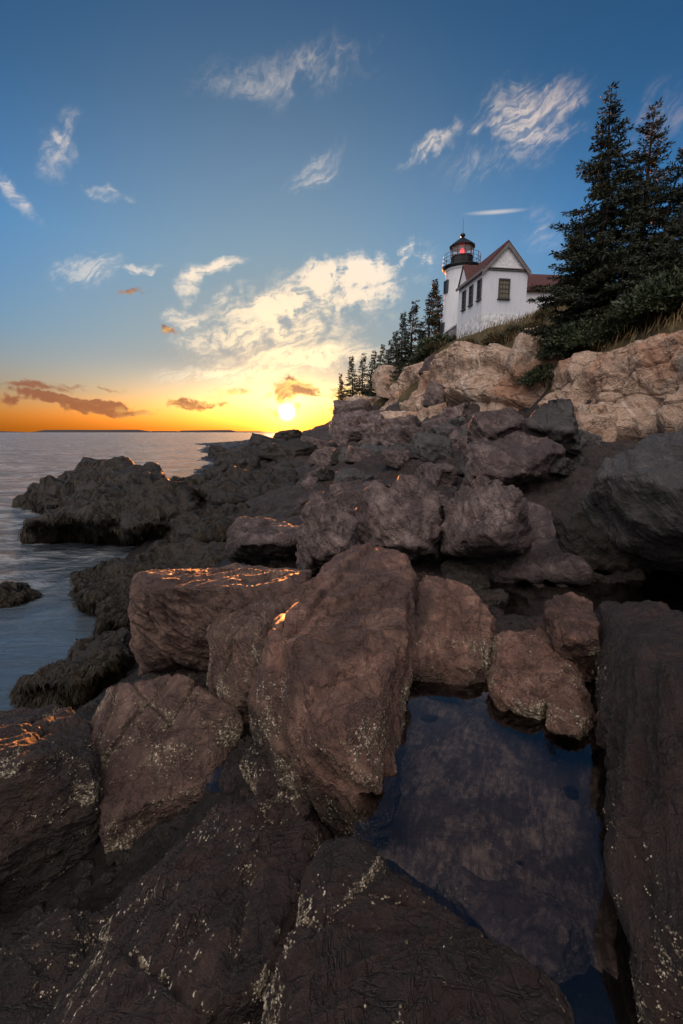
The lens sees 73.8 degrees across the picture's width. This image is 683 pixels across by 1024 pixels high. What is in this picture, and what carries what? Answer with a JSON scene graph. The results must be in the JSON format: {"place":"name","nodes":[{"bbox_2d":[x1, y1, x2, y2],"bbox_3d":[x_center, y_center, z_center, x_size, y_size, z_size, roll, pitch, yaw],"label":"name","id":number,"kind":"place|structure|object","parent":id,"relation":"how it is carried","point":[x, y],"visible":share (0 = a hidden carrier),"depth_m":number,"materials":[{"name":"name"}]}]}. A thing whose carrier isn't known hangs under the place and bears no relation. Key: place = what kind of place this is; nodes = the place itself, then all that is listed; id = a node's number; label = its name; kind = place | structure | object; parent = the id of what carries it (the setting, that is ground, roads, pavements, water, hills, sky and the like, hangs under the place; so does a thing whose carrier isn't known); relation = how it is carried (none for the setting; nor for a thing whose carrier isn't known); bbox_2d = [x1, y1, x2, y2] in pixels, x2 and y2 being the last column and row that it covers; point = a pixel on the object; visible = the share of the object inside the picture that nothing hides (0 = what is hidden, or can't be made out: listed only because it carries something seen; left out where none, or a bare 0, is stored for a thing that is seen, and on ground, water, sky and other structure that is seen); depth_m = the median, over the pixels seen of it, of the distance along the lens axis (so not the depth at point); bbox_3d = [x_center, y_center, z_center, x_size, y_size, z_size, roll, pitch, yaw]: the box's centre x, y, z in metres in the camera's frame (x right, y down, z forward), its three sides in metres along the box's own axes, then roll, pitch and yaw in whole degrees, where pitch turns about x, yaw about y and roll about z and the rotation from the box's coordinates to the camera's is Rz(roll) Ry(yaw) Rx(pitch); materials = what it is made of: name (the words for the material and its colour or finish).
{"place":"outdoors","nodes":[
{"label":"outdoors","id":0,"kind":"place"},
{"bbox_2d":[0,430,260,431],"bbox_3d":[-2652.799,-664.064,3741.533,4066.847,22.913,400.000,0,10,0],"label":"island","id":1,"kind":"structure","parent":0,"point":[137,431],"depth_m":3587.31,"materials":[{"name":"grey"}]},
{"bbox_2d":[0,432,275,710],"bbox_3d":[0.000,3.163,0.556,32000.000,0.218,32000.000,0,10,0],"label":"sea","id":2,"kind":"structure","parent":0,"point":[50,625],"depth_m":13.01,"materials":[{"name":"liquid"}]},
{"bbox_2d":[12,456,141,513],"bbox_3d":[-10.096,-0.771,18.874,9.371,3.059,4.677,6,12,31],"label":"seaweed rock","id":3,"kind":"object","parent":2,"relation":"in","point":[49,491],"visible":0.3,"depth_m":17.06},
{"bbox_2d":[70,558,149,612],"bbox_3d":[-4.292,1.575,8.605,2.392,1.217,1.585,0,10,0],"label":"seaweed rock","id":4,"kind":"object","parent":2,"relation":"in","point":[109,568],"visible":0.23,"depth_m":8.33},
{"bbox_2d":[109,462,197,544],"bbox_3d":[-5.140,-0.069,13.315,2.900,2.589,4.950,-4,11,-20],"label":"seaweed rock","id":5,"kind":"object","parent":2,"relation":"in","point":[185,496],"visible":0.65,"depth_m":11.72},
{"bbox_2d":[168,473,207,505],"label":"seaweed rock","id":6,"kind":"object","parent":2,"relation":"in","point":[200,477],"visible":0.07,"depth_m":15.91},
{"bbox_2d":[213,444,263,466],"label":"seaweed rock","id":7,"kind":"object","parent":2,"relation":"in","point":[221,457],"visible":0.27,"depth_m":33.26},
{"bbox_2d":[199,466,297,508],"bbox_3d":[-3.311,-0.500,15.592,4.577,1.991,6.098,0,10,0],"label":"seaweed rock","id":8,"kind":"object","parent":2,"relation":"in","point":[292,479],"visible":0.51,"depth_m":14.44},
{"bbox_2d":[0,306,682,1023],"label":"ground","id":9,"kind":"structure","parent":0,"point":[498,784],"depth_m":2.51,"materials":[{"name":"stone"}]},
{"bbox_2d":[0,704,103,910],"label":"rock slab","id":10,"kind":"object","parent":9,"relation":"on","point":[37,843],"visible":0.84,"depth_m":2.54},
{"bbox_2d":[0,903,118,1023],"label":"rock slab","id":11,"kind":"object","parent":9,"relation":"on","point":[20,979],"visible":0.56,"depth_m":1.85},
{"bbox_2d":[13,627,135,708],"bbox_3d":[-3.095,1.937,5.401,1.776,1.164,1.149,4,11,22],"label":"seaweed rock","id":12,"kind":"object","parent":9,"relation":"on","point":[124,635],"visible":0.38,"depth_m":4.98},
{"bbox_2d":[20,482,141,544],"bbox_3d":[-7.183,0.342,13.179,5.337,2.279,3.211,0,10,0],"label":"seaweed rock","id":13,"kind":"object","parent":9,"relation":"on","point":[42,519],"visible":0.34,"depth_m":12.31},
{"bbox_2d":[94,594,129,634],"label":"seaweed rock","id":14,"kind":"object","parent":9,"relation":"on","point":[98,608],"visible":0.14,"depth_m":6.57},
{"bbox_2d":[0,445,292,709],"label":"rockweed","id":15,"kind":"object","parent":9,"relation":"on","point":[19,695],"visible":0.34,"depth_m":8.76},
{"bbox_2d":[90,674,244,853],"bbox_3d":[-1.329,1.752,3.339,1.053,0.996,1.486,-7,12,-36],"label":"rock slab","id":16,"kind":"object","parent":9,"relation":"on","point":[127,796],"visible":0.56,"depth_m":2.95,"materials":[{"name":"stone"}]},
{"bbox_2d":[112,537,226,571],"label":"seaweed rock","id":17,"kind":"object","parent":9,"relation":"on","point":[192,550],"visible":0.32,"depth_m":8.62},
{"bbox_2d":[44,794,333,1023],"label":"rock slab","id":18,"kind":"object","parent":9,"relation":"on","point":[219,896],"visible":0.69,"depth_m":1.68,"materials":[{"name":"stone"}]},
{"bbox_2d":[166,502,262,543],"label":"seaweed rock","id":19,"kind":"object","parent":9,"relation":"on","point":[181,527],"visible":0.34,"depth_m":10.42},
{"bbox_2d":[127,562,311,676],"bbox_3d":[-1.177,1.085,4.541,1.805,1.194,1.310,0,10,0],"label":"rock block","id":20,"kind":"object","parent":9,"relation":"on","point":[173,614],"visible":0.64,"depth_m":4.02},
{"bbox_2d":[226,457,260,469],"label":"shore rock","id":21,"kind":"object","parent":9,"relation":"on","point":[253,462],"visible":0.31,"depth_m":24.61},
{"bbox_2d":[206,591,294,724],"bbox_3d":[-0.589,1.134,3.692,0.951,0.900,0.848,-4,11,-22],"label":"rock slab","id":22,"kind":"object","parent":9,"relation":"on","point":[239,662],"visible":0.5,"depth_m":3.40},
{"bbox_2d":[225,515,298,563],"bbox_3d":[-1.072,0.517,6.486,1.364,0.834,1.330,0,10,0],"label":"rock block","id":23,"kind":"object","parent":9,"relation":"on","point":[261,539],"visible":0.81,"depth_m":6.20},
{"bbox_2d":[257,441,273,460],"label":"shore rock","id":24,"kind":"object","parent":9,"relation":"on","point":[265,451],"visible":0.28,"depth_m":26.42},
{"bbox_2d":[248,433,287,446],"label":"shore rock","id":25,"kind":"object","parent":9,"relation":"on","point":[257,439],"visible":0.2,"depth_m":41.48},
{"bbox_2d":[240,740,318,822],"bbox_3d":[-0.346,1.701,2.678,0.464,0.592,0.856,-4,11,-22],"label":"boulder","id":26,"kind":"object","parent":9,"relation":"on","point":[265,784],"visible":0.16,"depth_m":2.54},
{"bbox_2d":[273,429,301,440],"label":"shore rock","id":27,"kind":"object","parent":9,"relation":"on","point":[287,435],"visible":0.44,"depth_m":54.89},
{"bbox_2d":[272,438,317,463],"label":"shore rock","id":28,"kind":"object","parent":9,"relation":"on","point":[293,448],"visible":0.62,"depth_m":24.77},
{"bbox_2d":[309,449,332,465],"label":"ledge rock","id":29,"kind":"object","parent":9,"relation":"on","point":[320,457],"visible":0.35,"depth_m":15.55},
{"bbox_2d":[295,490,360,577],"bbox_3d":[-0.151,0.380,5.274,0.873,1.263,0.917,0,10,0],"label":"rock block","id":30,"kind":"object","parent":9,"relation":"on","point":[327,529],"visible":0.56,"depth_m":5.02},
{"bbox_2d":[246,542,416,847],"bbox_3d":[-0.025,1.080,3.435,1.188,1.260,2.702,2,10,10],"label":"rock slab","id":31,"kind":"object","parent":9,"relation":"on","point":[339,646],"visible":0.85,"depth_m":2.54,"materials":[{"name":"stone"}]},
{"bbox_2d":[0,600,682,1023],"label":"barnacles","id":32,"kind":"object","parent":9,"relation":"on","point":[530,712],"visible":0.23,"depth_m":2.46},
{"bbox_2d":[0,558,682,924],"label":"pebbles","id":33,"kind":"object","parent":9,"relation":"on","point":[120,858],"visible":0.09,"depth_m":2.69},
{"bbox_2d":[331,416,359,432],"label":"ledge rock","id":34,"kind":"object","parent":9,"relation":"on","point":[338,422],"visible":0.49,"depth_m":47.72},
{"bbox_2d":[331,425,363,446],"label":"ledge rock","id":35,"kind":"object","parent":9,"relation":"on","point":[342,435],"visible":0.73,"depth_m":25.28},
{"bbox_2d":[333,399,371,414],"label":"ledge rock","id":36,"kind":"object","parent":9,"relation":"on","point":[348,406],"visible":0.55,"depth_m":55.63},
{"bbox_2d":[344,445,371,463],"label":"ledge rock","id":37,"kind":"object","parent":9,"relation":"on","point":[354,455],"visible":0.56,"depth_m":12.24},
{"bbox_2d":[335,479,384,505],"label":"ledge rock","id":38,"kind":"object","parent":9,"relation":"on","point":[354,494],"visible":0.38,"depth_m":8.17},
{"bbox_2d":[330,479,362,494],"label":"ledge rock","id":39,"kind":"object","parent":38,"relation":"on","point":[336,488],"visible":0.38,"depth_m":8.58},
{"bbox_2d":[333,468,365,484],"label":"ledge rock","id":40,"kind":"object","parent":38,"relation":"on","point":[347,474],"visible":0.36,"depth_m":8.88,"materials":[{"name":"stone"}]},
{"bbox_2d":[371,365,398,389],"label":"ledge rock","id":41,"kind":"object","parent":9,"relation":"on","point":[382,370],"visible":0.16,"depth_m":55.57,"materials":[{"name":"beige stone"}]},
{"bbox_2d":[375,375,395,398],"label":"ledge rock","id":42,"kind":"object","parent":9,"relation":"on","point":[381,391],"visible":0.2,"depth_m":53.77,"materials":[{"name":"beige stone"}]},
{"bbox_2d":[379,447,412,468],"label":"ledge rock","id":43,"kind":"object","parent":9,"relation":"on","point":[397,458],"visible":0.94,"depth_m":10.84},
{"bbox_2d":[373,415,421,437],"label":"ledge rock","id":44,"kind":"object","parent":9,"relation":"on","point":[382,424],"visible":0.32,"depth_m":17.93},
{"bbox_2d":[355,474,442,565],"bbox_3d":[0.719,0.286,5.872,1.464,1.514,1.182,0,10,0],"label":"rock slab","id":45,"kind":"object","parent":9,"relation":"on","point":[402,513],"visible":0.56,"depth_m":5.54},
{"bbox_2d":[382,425,423,443],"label":"ledge rock","id":46,"kind":"object","parent":9,"relation":"on","point":[401,434],"visible":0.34,"depth_m":14.64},
{"bbox_2d":[389,442,419,458],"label":"ledge rock","id":47,"kind":"object","parent":9,"relation":"on","point":[414,449],"visible":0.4,"depth_m":11.53,"materials":[{"name":"stone"}]},
{"bbox_2d":[262,836,574,1023],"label":"rock slab","id":48,"kind":"object","parent":9,"relation":"on","point":[338,970],"visible":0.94,"depth_m":1.29,"materials":[{"name":"stone"}]},
{"bbox_2d":[410,432,452,463],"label":"ledge rock","id":49,"kind":"object","parent":9,"relation":"on","point":[434,448],"visible":0.88,"depth_m":11.47,"materials":[{"name":"stone"}]},
{"bbox_2d":[417,402,447,421],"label":"ledge rock","id":50,"kind":"object","parent":9,"relation":"on","point":[430,412],"visible":0.52,"depth_m":28.96,"materials":[{"name":"beige stone"}]},
{"bbox_2d":[410,330,456,360],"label":"shrub","id":51,"kind":"object","parent":9,"relation":"on","point":[419,351],"visible":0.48,"depth_m":42.76,"materials":[{"name":"green plant"}]},
{"bbox_2d":[423,381,445,407],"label":"ledge rock","id":52,"kind":"object","parent":9,"relation":"on","point":[434,394],"visible":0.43,"depth_m":32.85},
{"bbox_2d":[414,462,458,487],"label":"ledge rock","id":53,"kind":"object","parent":9,"relation":"on","point":[443,474],"visible":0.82,"depth_m":9.48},
{"bbox_2d":[409,575,497,704],"bbox_3d":[0.867,1.011,3.630,0.892,0.794,1.336,2,10,11],"label":"rock slab","id":54,"kind":"object","parent":9,"relation":"on","point":[446,604],"visible":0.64,"depth_m":3.22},
{"bbox_2d":[447,402,471,417],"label":"ledge rock","id":55,"kind":"object","parent":9,"relation":"on","point":[457,411],"visible":0.43,"depth_m":25.32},
{"bbox_2d":[440,218,480,334],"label":"lighthouse","id":56,"kind":"object","parent":9,"relation":"on","point":[462,245],"visible":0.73,"depth_m":44.70,"materials":[{"name":"white paint"}]},
{"bbox_2d":[439,475,536,561],"bbox_3d":[1.845,0.229,5.655,1.369,1.353,1.559,0,10,0],"label":"rock slab","id":57,"kind":"object","parent":9,"relation":"on","point":[482,516],"visible":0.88,"depth_m":5.28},
{"bbox_2d":[456,240,531,338],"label":"white house","id":58,"kind":"structure","parent":9,"relation":"on","point":[492,288],"depth_m":37.90,"materials":[{"name":"paint"}]},
{"bbox_2d":[497,278,510,299],"bbox_3d":[13.468,-18.445,37.641,1.120,1.620,0.200,-1,10,-8],"label":"window","id":59,"kind":"structure","parent":58,"relation":"in","point":[504,283],"depth_m":37.66,"materials":[{"name":"glass"}]},
{"bbox_2d":[462,407,525,459],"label":"boulder","id":60,"kind":"object","parent":9,"relation":"on","point":[497,424],"visible":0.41,"depth_m":9.15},
{"bbox_2d":[328,330,682,441],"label":"cliff","id":61,"kind":"structure","parent":9,"relation":"on","point":[636,387],"depth_m":19.99,"materials":[{"name":"beige stone"}]},
{"bbox_2d":[342,355,357,397],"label":"spruce tree","id":62,"kind":"object","parent":61,"relation":"on","point":[351,361],"visible":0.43,"depth_m":78.95,"materials":[{"name":"green plant"}]},
{"bbox_2d":[353,353,369,395],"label":"spruce tree","id":63,"kind":"object","parent":61,"relation":"on","point":[358,389],"visible":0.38,"depth_m":75.02,"materials":[{"name":"green plant"}]},
{"bbox_2d":[360,350,377,395],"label":"spruce tree","id":64,"kind":"object","parent":61,"relation":"on","point":[367,391],"visible":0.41,"depth_m":71.06,"materials":[{"name":"green plant"}]},
{"bbox_2d":[385,312,409,390],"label":"spruce tree","id":65,"kind":"object","parent":61,"relation":"on","point":[397,354],"visible":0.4,"depth_m":53.14,"materials":[{"name":"green plant"}]},
{"bbox_2d":[395,300,419,377],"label":"spruce tree","id":66,"kind":"object","parent":61,"relation":"on","point":[408,353],"visible":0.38,"depth_m":51.95,"materials":[{"name":"green plant"}]},
{"bbox_2d":[406,284,440,365],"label":"spruce tree","id":67,"kind":"object","parent":61,"relation":"on","point":[430,320],"visible":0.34,"depth_m":48.16,"materials":[{"name":"green plant"}]},
{"bbox_2d":[480,331,512,345],"bbox_3d":[10.766,-11.909,31.461,2.358,1.036,2.246,0,10,0],"label":"shrub","id":68,"kind":"object","parent":61,"relation":"on","point":[493,337],"visible":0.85,"depth_m":30.93,"materials":[{"name":"green plant"}]},
{"bbox_2d":[562,323,618,352],"bbox_3d":[12.049,-8.307,21.928,3.108,1.538,2.861,-4,11,-20],"label":"shrub","id":69,"kind":"object","parent":61,"relation":"on","point":[569,340],"visible":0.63,"depth_m":21.19,"materials":[{"name":"green plant"}]},
{"bbox_2d":[432,865,590,982],"bbox_3d":[0.669,1.619,1.744,0.634,0.438,0.519,0,10,0],"label":"rock slab","id":70,"kind":"object","parent":9,"relation":"on","point":[537,927],"visible":0.59,"depth_m":1.65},
{"bbox_2d":[460,430,565,489],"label":"rock slab","id":71,"kind":"object","parent":9,"relation":"on","point":[520,460],"visible":0.79,"depth_m":8.15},
{"bbox_2d":[487,627,556,732],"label":"rock slab","id":72,"kind":"object","parent":9,"relation":"on","point":[533,666],"visible":0.61,"depth_m":2.88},
{"bbox_2d":[452,501,593,587],"bbox_3d":[2.681,0.480,6.962,2.006,1.154,3.461,5,11,27],"label":"rock slab","id":73,"kind":"object","parent":9,"relation":"on","point":[545,558],"visible":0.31,"depth_m":5.66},
{"bbox_2d":[506,326,542,378],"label":"boulder","id":74,"kind":"object","parent":9,"relation":"on","point":[523,351],"visible":0.69,"depth_m":24.96,"materials":[{"name":"beige stone"}]},
{"bbox_2d":[373,302,682,405],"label":"grass","id":75,"kind":"structure","parent":9,"relation":"on","point":[528,317],"depth_m":23.21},
{"bbox_2d":[515,363,556,387],"bbox_3d":[10.962,-7.178,24.096,2.686,1.455,2.984,-7,12,-36],"label":"shrub","id":76,"kind":"object","parent":9,"relation":"on","point":[533,374],"visible":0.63,"depth_m":23.64,"materials":[{"name":"green plant"}]},
{"bbox_2d":[525,274,574,314],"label":"keeper house","id":77,"kind":"structure","parent":9,"relation":"on","point":[538,279],"depth_m":50.23,"materials":[{"name":"red"}]},
{"bbox_2d":[525,398,585,456],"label":"boulder","id":78,"kind":"object","parent":9,"relation":"on","point":[555,420],"visible":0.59,"depth_m":9.27,"materials":[{"name":"stone"}]},
{"bbox_2d":[534,343,581,360],"bbox_3d":[11.377,-8.306,23.552,2.750,1.357,2.531,0,10,0],"label":"shrub","id":79,"kind":"object","parent":9,"relation":"on","point":[559,352],"visible":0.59,"depth_m":22.94,"materials":[{"name":"green plant"}]},
{"bbox_2d":[549,457,575,475],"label":"ledge rock","id":80,"kind":"object","parent":9,"relation":"on","point":[563,466],"visible":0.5,"depth_m":8.49,"materials":[{"name":"stone"}]},
{"bbox_2d":[540,654,598,754],"bbox_3d":[1.457,1.256,2.902,0.404,0.618,1.006,5,11,26],"label":"rock block","id":81,"kind":"object","parent":9,"relation":"on","point":[577,700],"visible":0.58,"depth_m":2.63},
{"bbox_2d":[542,592,599,684],"bbox_3d":[1.668,0.931,3.251,0.463,0.667,0.777,5,11,25],"label":"boulder","id":82,"kind":"object","parent":9,"relation":"on","point":[571,624],"visible":0.54,"depth_m":3.02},
{"bbox_2d":[541,317,605,351],"bbox_3d":[11.977,-8.763,22.858,3.519,1.744,3.167,5,11,28],"label":"shrub","id":83,"kind":"object","parent":9,"relation":"on","point":[559,338],"visible":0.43,"depth_m":22.37,"materials":[{"name":"green plant"}]},
{"bbox_2d":[517,200,643,343],"bbox_3d":[12.810,-12.129,23.310,6.120,7.225,6.161,6,12,33],"label":"spruce tree","id":84,"kind":"object","parent":9,"relation":"on","point":[564,292],"visible":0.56,"depth_m":23.17,"materials":[{"name":"green plant"}]},
{"bbox_2d":[527,80,658,327],"bbox_3d":[13.856,-15.274,23.778,6.185,12.377,5.912,-7,12,-35],"label":"spruce tree","id":85,"kind":"object","parent":9,"relation":"on","point":[610,211],"visible":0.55,"depth_m":22.97,"materials":[{"name":"green plant"}]},
{"bbox_2d":[575,413,617,441],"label":"boulder","id":86,"kind":"object","parent":9,"relation":"on","point":[603,426],"visible":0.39,"depth_m":11.75,"materials":[{"name":"beige stone"}]},
{"bbox_2d":[574,403,607,416],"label":"boulder","id":87,"kind":"object","parent":86,"relation":"on","point":[590,409],"visible":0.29,"depth_m":12.10,"materials":[{"name":"beige stone"}]},
{"bbox_2d":[553,512,656,576],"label":"rock slab","id":88,"kind":"object","parent":9,"relation":"on","point":[594,547],"visible":0.3,"depth_m":5.67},
{"bbox_2d":[560,220,657,328],"bbox_3d":[13.530,-10.953,22.095,3.471,5.692,4.837,-5,11,-26],"label":"spruce tree","id":89,"kind":"object","parent":9,"relation":"on","point":[610,270],"visible":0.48,"depth_m":21.65,"materials":[{"name":"green plant"}]},
{"bbox_2d":[591,312,650,337],"bbox_3d":[12.784,-8.545,20.805,2.650,1.497,2.439,7,12,33],"label":"shrub","id":90,"kind":"object","parent":9,"relation":"on","point":[608,327],"visible":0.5,"depth_m":20.27,"materials":[{"name":"green plant"}]},
{"bbox_2d":[577,429,682,571],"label":"rock slab","id":91,"kind":"object","parent":9,"relation":"on","point":[632,501],"visible":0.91,"depth_m":5.05,"materials":[{"name":"stone"}]},
{"bbox_2d":[583,97,680,280],"bbox_3d":[16.198,-15.934,24.610,5.830,10.940,5.236,0,10,0],"label":"spruce tree","id":92,"kind":"object","parent":9,"relation":"on","point":[648,159],"visible":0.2,"depth_m":23.92,"materials":[{"name":"green plant"}]},
{"bbox_2d":[601,309,669,331],"bbox_3d":[13.225,-8.681,20.501,2.656,1.369,2.391,-4,11,-23],"label":"shrub","id":93,"kind":"object","parent":9,"relation":"on","point":[641,317],"visible":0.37,"depth_m":19.68,"materials":[{"name":"green plant"}]},
{"bbox_2d":[591,600,682,1023],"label":"rock slab","id":94,"kind":"object","parent":9,"relation":"on","point":[640,658],"visible":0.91,"depth_m":1.72,"materials":[{"name":"stone"}]},
{"bbox_2d":[597,280,682,325],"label":"shrub","id":95,"kind":"object","parent":9,"relation":"on","point":[614,311],"visible":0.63,"depth_m":19.07,"materials":[{"name":"green plant"}]},
{"bbox_2d":[598,210,682,312],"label":"spruce tree","id":96,"kind":"object","parent":9,"relation":"on","point":[670,252],"visible":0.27,"depth_m":20.46,"materials":[{"name":"green plant"}]},
{"bbox_2d":[615,264,682,320],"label":"shrub","id":97,"kind":"object","parent":9,"relation":"on","point":[640,289],"visible":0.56,"depth_m":18.66,"materials":[{"name":"green plant"}]},
{"bbox_2d":[617,147,682,292],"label":"spruce tree","id":98,"kind":"object","parent":9,"relation":"on","point":[669,197],"visible":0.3,"depth_m":22.62,"materials":[{"name":"green plant"}]},
{"bbox_2d":[646,199,682,275],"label":"spruce tree","id":99,"kind":"object","parent":9,"relation":"on","point":[680,209],"visible":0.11,"depth_m":22.09,"materials":[{"name":"green plant"}]},
{"bbox_2d":[0,0,682,431],"label":"sky","id":100,"kind":"structure","parent":0,"point":[209,208],"materials":[{"name":"blue"}]},
{"label":"channel water","id":101,"kind":"structure","parent":0,"visible":0},
{"bbox_2d":[440,559,477,574],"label":"wet stone","id":102,"kind":"object","parent":101,"relation":"in","point":[467,564],"visible":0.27,"depth_m":5.58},
{"bbox_2d":[445,565,492,590],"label":"wet stone","id":103,"kind":"object","parent":101,"relation":"in","point":[454,571],"visible":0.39,"depth_m":5.28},
{"bbox_2d":[458,568,486,583],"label":"wet stone","id":104,"kind":"object","parent":101,"relation":"in","point":[477,578],"visible":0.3,"depth_m":5.28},
{"bbox_2d":[474,588,510,607],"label":"wet stone","id":105,"kind":"object","parent":101,"relation":"in","point":[499,597],"visible":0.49,"depth_m":4.85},
{"bbox_2d":[487,567,520,591],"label":"wet stone","id":106,"kind":"object","parent":101,"relation":"in","point":[496,580],"visible":0.34,"depth_m":5.48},
{"bbox_2d":[508,591,547,607],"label":"wet stone","id":107,"kind":"object","parent":101,"relation":"in","point":[521,599],"visible":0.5,"depth_m":5.08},
{"bbox_2d":[526,581,559,599],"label":"wet stone","id":108,"kind":"object","parent":101,"relation":"in","point":[545,589],"visible":0.42,"depth_m":5.30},
{"bbox_2d":[553,583,590,599],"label":"wet stone","id":109,"kind":"object","parent":101,"relation":"in","point":[561,588],"visible":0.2,"depth_m":5.28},
{"bbox_2d":[591,574,617,595],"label":"wet stone","id":110,"kind":"object","parent":101,"relation":"in","point":[607,585],"visible":0.65,"depth_m":5.46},
{"bbox_2d":[606,565,647,586],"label":"wet stone","id":111,"kind":"object","parent":101,"relation":"in","point":[633,575],"visible":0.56,"depth_m":5.59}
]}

